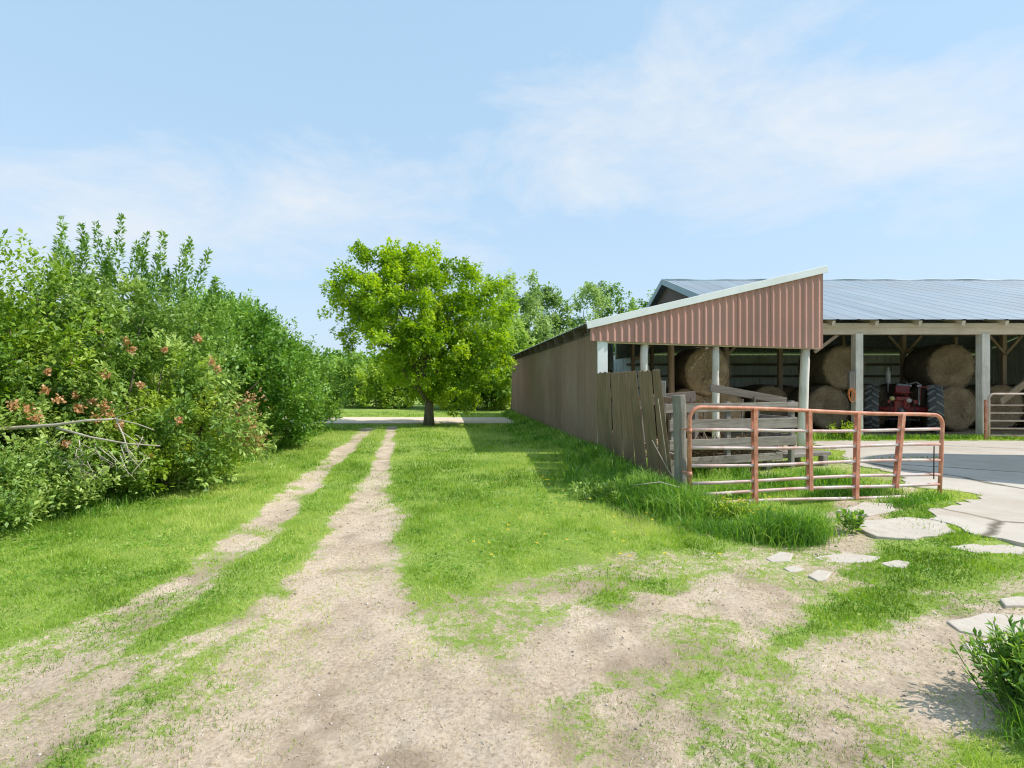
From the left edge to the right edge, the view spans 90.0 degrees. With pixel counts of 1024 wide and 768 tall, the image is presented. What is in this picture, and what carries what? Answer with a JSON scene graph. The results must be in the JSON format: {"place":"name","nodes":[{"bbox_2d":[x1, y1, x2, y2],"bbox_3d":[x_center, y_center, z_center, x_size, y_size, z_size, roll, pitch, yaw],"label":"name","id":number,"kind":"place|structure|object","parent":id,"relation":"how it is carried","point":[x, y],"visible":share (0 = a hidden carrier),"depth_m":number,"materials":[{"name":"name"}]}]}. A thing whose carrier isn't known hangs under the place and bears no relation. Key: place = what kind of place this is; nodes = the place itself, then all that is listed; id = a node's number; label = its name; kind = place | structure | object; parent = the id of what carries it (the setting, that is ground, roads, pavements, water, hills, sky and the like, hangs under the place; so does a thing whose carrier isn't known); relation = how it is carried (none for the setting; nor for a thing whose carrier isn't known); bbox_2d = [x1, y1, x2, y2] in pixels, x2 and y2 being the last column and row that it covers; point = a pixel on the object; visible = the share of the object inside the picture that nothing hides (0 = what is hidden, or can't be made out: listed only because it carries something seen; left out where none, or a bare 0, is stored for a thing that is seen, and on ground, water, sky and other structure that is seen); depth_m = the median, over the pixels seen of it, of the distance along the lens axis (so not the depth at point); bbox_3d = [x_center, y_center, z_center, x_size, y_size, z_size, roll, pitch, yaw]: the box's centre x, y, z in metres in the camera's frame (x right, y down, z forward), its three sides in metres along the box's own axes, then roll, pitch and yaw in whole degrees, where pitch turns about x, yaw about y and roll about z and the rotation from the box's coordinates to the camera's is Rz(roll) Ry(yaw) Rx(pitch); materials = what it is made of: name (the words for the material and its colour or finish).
{"place":"outdoors","nodes":[
{"label":"outdoors","id":0,"kind":"place"},
{"bbox_2d":[220,417,513,423],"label":"gravel road","id":1,"kind":"structure","parent":0,"point":[414,420],"depth_m":22.28,"materials":[{"name":"beige gravel"}]},
{"bbox_2d":[0,394,1023,767],"bbox_3d":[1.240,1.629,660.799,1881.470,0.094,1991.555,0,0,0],"label":"ground","id":2,"kind":"structure","parent":0,"point":[586,640],"depth_m":3.13,"materials":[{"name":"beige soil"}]},
{"bbox_2d":[3,270,86,451],"bbox_3d":[-10.113,-0.572,8.512,5.241,4.473,4.385,0,0,-27],"label":"back shrub","id":3,"kind":"object","parent":2,"relation":"on","point":[26,438],"visible":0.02,"depth_m":8.75,"materials":[{"name":"green plant"}]},
{"bbox_2d":[0,228,135,475],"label":"box elder","id":4,"kind":"object","parent":2,"relation":"on","point":[14,349],"visible":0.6,"depth_m":7.03,"materials":[{"name":"green plant"}]},
{"bbox_2d":[0,406,159,485],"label":"fallen branch","id":5,"kind":"object","parent":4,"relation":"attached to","point":[53,425],"visible":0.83,"depth_m":6.09,"materials":[{"name":"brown wood"}]},
{"bbox_2d":[0,428,162,535],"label":"nettle clump","id":6,"kind":"object","parent":2,"relation":"on","point":[44,464],"visible":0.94,"depth_m":6.01,"materials":[{"name":"green plant"}]},
{"bbox_2d":[17,260,185,418],"bbox_3d":[-10.446,-0.665,12.900,4.755,4.689,4.908,0,0,40],"label":"back shrub","id":7,"kind":"object","parent":2,"relation":"on","point":[33,284],"visible":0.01,"depth_m":11.85,"materials":[{"name":"green plant"}]},
{"bbox_2d":[1,213,258,439],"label":"upright shrub","id":8,"kind":"object","parent":2,"relation":"on","point":[106,269],"visible":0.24,"depth_m":9.48,"materials":[{"name":"green plant"}]},
{"bbox_2d":[0,270,285,510],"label":"honeysuckle bush","id":9,"kind":"object","parent":2,"relation":"on","point":[89,406],"visible":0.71,"depth_m":7.48,"materials":[{"name":"green plant"}]},
{"bbox_2d":[200,387,274,455],"bbox_3d":[-4.899,0.615,8.615,1.927,1.238,0.995,0,0,20],"label":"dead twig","id":10,"kind":"object","parent":9,"relation":"attached to","point":[254,426],"visible":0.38,"depth_m":8.34,"materials":[{"name":"plant"}]},
{"bbox_2d":[49,340,254,496],"bbox_3d":[-5.171,0.603,7.778,2.022,2.510,3.027,0,0,0],"label":"bush","id":11,"kind":"object","parent":2,"relation":"on","point":[175,467],"visible":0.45,"depth_m":7.41,"materials":[{"name":"green plant"}]},
{"bbox_2d":[132,272,297,442],"bbox_3d":[-8.584,-0.707,14.714,4.648,4.742,3.800,0,0,0],"label":"tall shrub","id":12,"kind":"object","parent":2,"relation":"on","point":[232,295],"visible":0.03,"depth_m":14.51,"materials":[{"name":"green plant"}]},
{"bbox_2d":[165,288,342,448],"bbox_3d":[-6.477,-0.377,12.449,4.382,4.082,3.884,0,0,-34],"label":"dense shrub","id":13,"kind":"object","parent":2,"relation":"on","point":[286,367],"visible":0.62,"depth_m":12.09,"materials":[{"name":"green plant"}]},
{"bbox_2d":[103,344,447,381],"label":"woods","id":14,"kind":"object","parent":2,"relation":"on","point":[327,354],"visible":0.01,"depth_m":99.89,"materials":[{"name":"green plant"}]},
{"bbox_2d":[273,341,350,431],"bbox_3d":[-7.165,0.077,16.984,3.372,3.170,3.166,0,0,0],"label":"shrub","id":15,"kind":"object","parent":2,"relation":"on","point":[333,403],"visible":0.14,"depth_m":17.09,"materials":[{"name":"green plant"}]},
{"bbox_2d":[307,354,347,375],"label":"roadside bush","id":16,"kind":"object","parent":2,"relation":"on","point":[332,359],"visible":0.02,"depth_m":47.29,"materials":[{"name":"green plant"}]},
{"bbox_2d":[319,360,353,402],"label":"roadside bush","id":17,"kind":"object","parent":2,"relation":"on","point":[323,364],"visible":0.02,"depth_m":40.58,"materials":[{"name":"green plant"}]},
{"bbox_2d":[327,348,375,407],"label":"roadside bush","id":18,"kind":"object","parent":2,"relation":"on","point":[341,369],"visible":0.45,"depth_m":35.55,"materials":[{"name":"green plant"}]},
{"bbox_2d":[350,347,407,408],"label":"roadside bush","id":19,"kind":"object","parent":2,"relation":"on","point":[367,386],"visible":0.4,"depth_m":33.37,"materials":[{"name":"green plant"}]},
{"bbox_2d":[373,378,417,408],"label":"roadside bush","id":20,"kind":"object","parent":2,"relation":"on","point":[400,404],"visible":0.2,"depth_m":33.57,"materials":[{"name":"green plant"}]},
{"bbox_2d":[317,237,519,425],"bbox_3d":[-3.591,-1.963,19.978,7.675,7.348,6.006,0,0,-18],"label":"oak tree","id":21,"kind":"object","parent":2,"relation":"on","point":[427,334],"visible":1,"depth_m":19.14,"materials":[{"name":"green plant"}]},
{"bbox_2d":[417,362,468,409],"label":"roadside bush","id":22,"kind":"object","parent":2,"relation":"on","point":[452,401],"visible":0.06,"depth_m":31.83,"materials":[{"name":"green plant"}]},
{"bbox_2d":[472,321,491,403],"bbox_3d":[-1.336,-1.145,32.862,2.806,5.709,2.872,0,0,0],"label":"birch tree","id":23,"kind":"object","parent":2,"relation":"on","point":[482,333],"visible":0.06,"depth_m":32.30,"materials":[{"name":"green plant"}]},
{"bbox_2d":[457,362,511,410],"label":"roadside bush","id":24,"kind":"object","parent":2,"relation":"on","point":[500,403],"visible":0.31,"depth_m":31.59,"materials":[{"name":"green plant"}]},
{"bbox_2d":[459,273,539,373],"bbox_3d":[-1.085,-2.928,34.364,5.549,9.262,5.648,0,0,39],"label":"roadside tree","id":25,"kind":"object","parent":2,"relation":"on","point":[508,295],"visible":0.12,"depth_m":33.78,"materials":[{"name":"green plant"}]},
{"bbox_2d":[478,314,536,410],"bbox_3d":[0.183,-1.393,30.907,4.234,6.207,4.178,0,0,37],"label":"roadside tree","id":26,"kind":"object","parent":2,"relation":"on","point":[522,341],"visible":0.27,"depth_m":30.25,"materials":[{"name":"green plant"}]},
{"bbox_2d":[0,410,1023,767],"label":"short grass","id":27,"kind":"structure","parent":2,"relation":"on","point":[198,502],"depth_m":4.82,"materials":[{"name":"green plant"}]},
{"bbox_2d":[0,409,1023,748],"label":"tall grass","id":28,"kind":"structure","parent":2,"relation":"on","point":[766,523],"depth_m":6.85,"materials":[{"name":"green plant"}]},
{"bbox_2d":[0,459,1023,767],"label":"clover leaves","id":29,"kind":"object","parent":2,"relation":"on","point":[438,541],"visible":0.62,"depth_m":5.22,"materials":[{"name":"green plant"}]},
{"bbox_2d":[0,487,1023,767],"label":"dry straw","id":30,"kind":"object","parent":2,"relation":"on","point":[508,681],"visible":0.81,"depth_m":2.73,"materials":[{"name":"beige plant"}]},
{"bbox_2d":[513,311,530,326],"bbox_3d":[0.003,-2.167,36.110,2.715,7.756,2.821,0,0,0],"label":"birch tree","id":31,"kind":"object","parent":2,"relation":"on","point":[524,316],"visible":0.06,"depth_m":36.05,"materials":[{"name":"green plant"}]},
{"bbox_2d":[500,268,564,344],"bbox_3d":[1.214,-3.576,39.669,5.150,10.582,5.196,0,0,-29],"label":"roadside tree","id":32,"kind":"object","parent":2,"relation":"on","point":[529,302],"visible":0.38,"depth_m":38.57,"materials":[{"name":"green plant"}]},
{"bbox_2d":[527,281,581,340],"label":"roadside tree","id":33,"kind":"object","parent":2,"relation":"on","point":[552,301],"visible":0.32,"depth_m":41.61,"materials":[{"name":"green plant"}]},
{"bbox_2d":[563,281,614,345],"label":"roadside tree","id":34,"kind":"object","parent":2,"relation":"on","point":[593,292],"visible":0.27,"depth_m":43.18,"materials":[{"name":"green plant"}]},
{"bbox_2d":[570,476,641,503],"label":"leafy weed","id":35,"kind":"object","parent":2,"relation":"on","point":[585,490],"visible":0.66,"depth_m":7.09,"materials":[{"name":"green plant"}]},
{"bbox_2d":[591,280,642,354],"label":"roadside tree","id":36,"kind":"object","parent":2,"relation":"on","point":[617,299],"visible":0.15,"depth_m":46.13,"materials":[{"name":"green plant"}]},
{"bbox_2d":[472,471,776,555],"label":"dandelion flowers","id":37,"kind":"object","parent":2,"relation":"on","point":[614,516],"visible":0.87,"depth_m":5.71,"materials":[{"name":"yellow plant"}]},
{"bbox_2d":[596,369,673,480],"bbox_3d":[2.228,0.694,9.575,0.425,1.912,4.422,0,0,-2],"label":"wooden fence","id":38,"kind":"object","parent":2,"relation":"on","point":[627,428],"visible":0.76,"depth_m":8.87,"materials":[{"name":"wood"}]},
{"bbox_2d":[633,289,655,309],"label":"roadside tree","id":39,"kind":"object","parent":2,"relation":"on","point":[645,303],"visible":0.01,"depth_m":49.41,"materials":[{"name":"green plant"}]},
{"bbox_2d":[636,400,684,488],"bbox_3d":[2.029,0.840,6.658,0.607,1.287,0.962,0,0,31],"label":"dry stalk","id":40,"kind":"object","parent":2,"relation":"on","point":[661,457],"visible":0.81,"depth_m":6.94,"materials":[{"name":"beige plant"}]},
{"bbox_2d":[507,266,827,445],"bbox_3d":[4.991,-0.793,20.444,8.679,4.996,16.300,0,0,-7],"label":"lean to shed","id":41,"kind":"object","parent":2,"relation":"on","point":[554,384],"visible":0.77,"depth_m":12.52,"materials":[{"name":"metal"}]},
{"bbox_2d":[672,395,686,487],"bbox_3d":[2.247,0.922,6.852,0.182,1.558,0.181,-1,0,0],"label":"gate post","id":42,"kind":"object","parent":2,"relation":"on","point":[679,433],"visible":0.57,"depth_m":6.78,"materials":[{"name":"grey wood"}]},
{"bbox_2d":[654,387,711,435],"bbox_3d":[5.391,0.838,16.211,1.654,1.669,1.595,23,-1,-3],"label":"hay bale","id":43,"kind":"object","parent":2,"relation":"on","point":[699,400],"visible":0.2,"depth_m":15.56},
{"bbox_2d":[666,347,731,395],"bbox_3d":[5.825,-0.373,16.022,1.625,1.620,1.582,-4,0,-6],"label":"hay bale","id":44,"kind":"object","parent":43,"relation":"on","point":[693,369],"visible":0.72,"depth_m":15.36},
{"bbox_2d":[695,492,754,521],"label":"leafy weed","id":45,"kind":"object","parent":2,"relation":"on","point":[736,512],"visible":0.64,"depth_m":5.93,"materials":[{"name":"green plant"}]},
{"bbox_2d":[705,393,744,435],"bbox_3d":[6.396,0.833,16.323,1.660,1.654,1.616,-42,-2,2],"label":"hay bale","id":46,"kind":"object","parent":2,"relation":"on","point":[723,398],"visible":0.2,"depth_m":15.62},
{"bbox_2d":[639,384,830,476],"bbox_3d":[4.238,0.823,9.661,4.083,1.654,1.248,0,0,-21],"label":"wooden plank fence","id":47,"kind":"object","parent":2,"relation":"on","point":[773,439],"visible":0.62,"depth_m":9.30,"materials":[{"name":"grey wood"}]},
{"bbox_2d":[740,383,788,417],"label":"hay bale","id":48,"kind":"object","parent":2,"relation":"on","point":[770,389],"visible":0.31,"depth_m":18.65},
{"bbox_2d":[766,552,792,561],"bbox_3d":[2.517,1.659,4.770,0.388,0.093,0.177,0,0,-38],"label":"concrete fragment","id":49,"kind":"object","parent":2,"relation":"on","point":[782,557],"visible":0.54,"depth_m":4.76,"materials":[{"name":"beige concrete"}]},
{"bbox_2d":[775,384,796,396],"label":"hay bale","id":50,"kind":"object","parent":2,"relation":"on","point":[787,389],"visible":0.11,"depth_m":22.03},
{"bbox_2d":[783,566,804,572],"bbox_3d":[2.458,1.657,4.468,0.188,0.093,0.115,0,0,-21],"label":"concrete fragment","id":51,"kind":"object","parent":2,"relation":"on","point":[794,569],"visible":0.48,"depth_m":4.45,"materials":[{"name":"grey concrete"}]},
{"bbox_2d":[682,405,944,503],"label":"farm gate","id":52,"kind":"structure","parent":2,"relation":"on","point":[856,461],"depth_m":6.91,"materials":[{"name":"metal"}]},
{"bbox_2d":[614,278,1023,435],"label":"pole barn","id":53,"kind":"structure","parent":2,"relation":"on","point":[879,326],"depth_m":20.12,"materials":[{"name":"metal"}]},
{"bbox_2d":[847,371,854,388],"bbox_3d":[9.971,-0.118,15.060,0.160,0.520,0.120,0,0,0],"label":"meter box","id":54,"kind":"object","parent":53,"relation":"attached to","point":[850,379],"visible":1,"depth_m":15.00,"materials":[{"name":"grey metal"}]},
{"bbox_2d":[848,389,855,401],"bbox_3d":[9.940,0.334,14.980,0.215,0.393,0.062,0,0,0],"label":"rope coil","id":55,"kind":"object","parent":54,"relation":"hanging from","point":[849,390],"visible":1,"depth_m":14.97,"materials":[{"name":"orange fabric"}]},
{"bbox_2d":[998,380,1023,403],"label":"slanted board","id":56,"kind":"object","parent":53,"relation":"attached to","point":[1017,388],"visible":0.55,"depth_m":16.06,"materials":[{"name":"wood"}]},
{"bbox_2d":[788,385,850,429],"bbox_3d":[10.895,0.822,18.311,1.706,1.722,1.646,27,-1,-3],"label":"hay bale","id":57,"kind":"object","parent":2,"relation":"on","point":[823,397],"visible":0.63,"depth_m":17.62},
{"bbox_2d":[796,343,865,391],"bbox_3d":[11.384,-0.576,18.323,1.741,1.747,1.701,10,-1,-7],"label":"hay bale","id":58,"kind":"object","parent":57,"relation":"on","point":[830,366],"visible":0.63,"depth_m":17.61},
{"bbox_2d":[808,570,831,581],"bbox_3d":[2.610,1.664,4.332,0.318,0.104,0.133,0,0,-40],"label":"concrete fragment","id":59,"kind":"object","parent":2,"relation":"on","point":[820,575],"visible":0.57,"depth_m":4.31,"materials":[{"name":"grey concrete"}]},
{"bbox_2d":[828,420,861,438],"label":"leafy weed","id":60,"kind":"object","parent":2,"relation":"on","point":[849,426],"visible":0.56,"depth_m":14.92,"materials":[{"name":"green plant"}]},
{"bbox_2d":[814,553,879,562],"bbox_3d":[3.169,1.674,4.810,0.651,0.088,0.274,0,0,0],"label":"concrete fragment","id":61,"kind":"object","parent":2,"relation":"on","point":[848,558],"visible":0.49,"depth_m":4.78,"materials":[{"name":"beige concrete"}]},
{"bbox_2d":[832,505,866,534],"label":"leafy weed","id":62,"kind":"object","parent":2,"relation":"on","point":[854,521],"visible":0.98,"depth_m":5.55,"materials":[{"name":"green plant"}]},
{"bbox_2d":[836,502,895,516],"bbox_3d":[4.595,1.626,6.521,0.992,0.098,0.443,0,0,-35],"label":"concrete fragment","id":63,"kind":"object","parent":2,"relation":"on","point":[871,509],"visible":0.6,"depth_m":6.50,"materials":[{"name":"beige concrete"}]},
{"bbox_2d":[842,383,892,427],"bbox_3d":[13.072,0.815,19.323,1.747,1.741,1.701,30,0,0],"label":"hay bale","id":64,"kind":"object","parent":2,"relation":"on","point":[882,402],"visible":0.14,"depth_m":18.61},
{"bbox_2d":[881,560,908,568],"bbox_3d":[3.483,1.669,4.620,0.298,0.093,0.157,0,0,-20],"label":"concrete fragment","id":65,"kind":"object","parent":2,"relation":"on","point":[897,563],"visible":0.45,"depth_m":4.63,"materials":[{"name":"grey concrete"}]},
{"bbox_2d":[878,383,915,426],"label":"hay bale","id":66,"kind":"object","parent":2,"relation":"on","point":[891,389],"visible":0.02,"depth_m":19.44},
{"bbox_2d":[864,367,943,433],"bbox_3d":[13.442,0.509,17.690,2.054,2.218,3.496,0,0,36],"label":"farm tractor","id":67,"kind":"object","parent":2,"relation":"on","point":[900,399],"visible":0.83,"depth_m":16.86,"materials":[{"name":"red painted metal"},{"name":"rubber"},{"name":"dark iron"}]},
{"bbox_2d":[858,517,954,540],"bbox_3d":[4.420,1.631,5.683,1.220,0.092,0.854,0,0,0],"label":"concrete fragment","id":68,"kind":"object","parent":2,"relation":"on","point":[876,529],"visible":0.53,"depth_m":5.61,"materials":[{"name":"beige concrete"}]},
{"bbox_2d":[813,440,1023,546],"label":"concrete apron","id":69,"kind":"object","parent":2,"relation":"on","point":[991,472],"visible":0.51,"depth_m":8.73,"materials":[{"name":"beige concrete"}]},
{"bbox_2d":[908,385,975,431],"bbox_3d":[15.128,0.816,18.123,1.741,1.748,1.701,29,-2,-4],"label":"hay bale","id":70,"kind":"object","parent":2,"relation":"on","point":[959,408],"visible":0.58,"depth_m":17.41},
{"bbox_2d":[902,343,975,387],"bbox_3d":[15.143,-0.568,18.210,1.757,1.741,1.679,13,1,6],"label":"hay bale","id":71,"kind":"object","parent":70,"relation":"on","point":[946,365],"visible":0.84,"depth_m":17.55},
{"bbox_2d":[961,638,998,658],"bbox_3d":[2.887,1.661,3.120,0.348,0.091,0.189,0,0,-19],"label":"concrete fragment","id":72,"kind":"object","parent":2,"relation":"on","point":[984,639],"visible":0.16,"depth_m":3.15,"materials":[{"name":"grey concrete"}]},
{"bbox_2d":[947,613,1023,637],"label":"concrete fragment","id":73,"kind":"object","parent":2,"relation":"on","point":[977,622],"visible":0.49,"depth_m":3.45,"materials":[{"name":"grey concrete"}]},
{"bbox_2d":[949,614,1023,720],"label":"leafy weed","id":74,"kind":"object","parent":2,"relation":"on","point":[1005,660],"visible":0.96,"depth_m":2.56,"materials":[{"name":"green plant"}]},
{"bbox_2d":[951,544,1023,554],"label":"concrete fragment","id":75,"kind":"object","parent":2,"relation":"on","point":[1016,549],"visible":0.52,"depth_m":5.02,"materials":[{"name":"beige concrete"}]},
{"bbox_2d":[964,384,1023,430],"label":"hay bale","id":76,"kind":"object","parent":2,"relation":"on","point":[999,388],"visible":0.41,"depth_m":17.91},
{"bbox_2d":[984,393,1023,439],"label":"pale gate","id":77,"kind":"structure","parent":2,"relation":"on","point":[985,417],"depth_m":14.51,"materials":[{"name":"silver metal"}]},
{"bbox_2d":[1000,596,1023,608],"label":"concrete fragment","id":78,"kind":"object","parent":2,"relation":"on","point":[1013,602],"visible":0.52,"depth_m":3.73,"materials":[{"name":"grey concrete"}]},
{"bbox_2d":[1006,383,1023,427],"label":"hay bale","id":79,"kind":"object","parent":2,"relation":"on","point":[1020,425],"visible":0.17,"depth_m":18.29},
{"bbox_2d":[0,0,1023,364],"label":"sky","id":80,"kind":"structure","parent":0,"point":[637,144],"materials":[{"name":"blue"}]}
]}

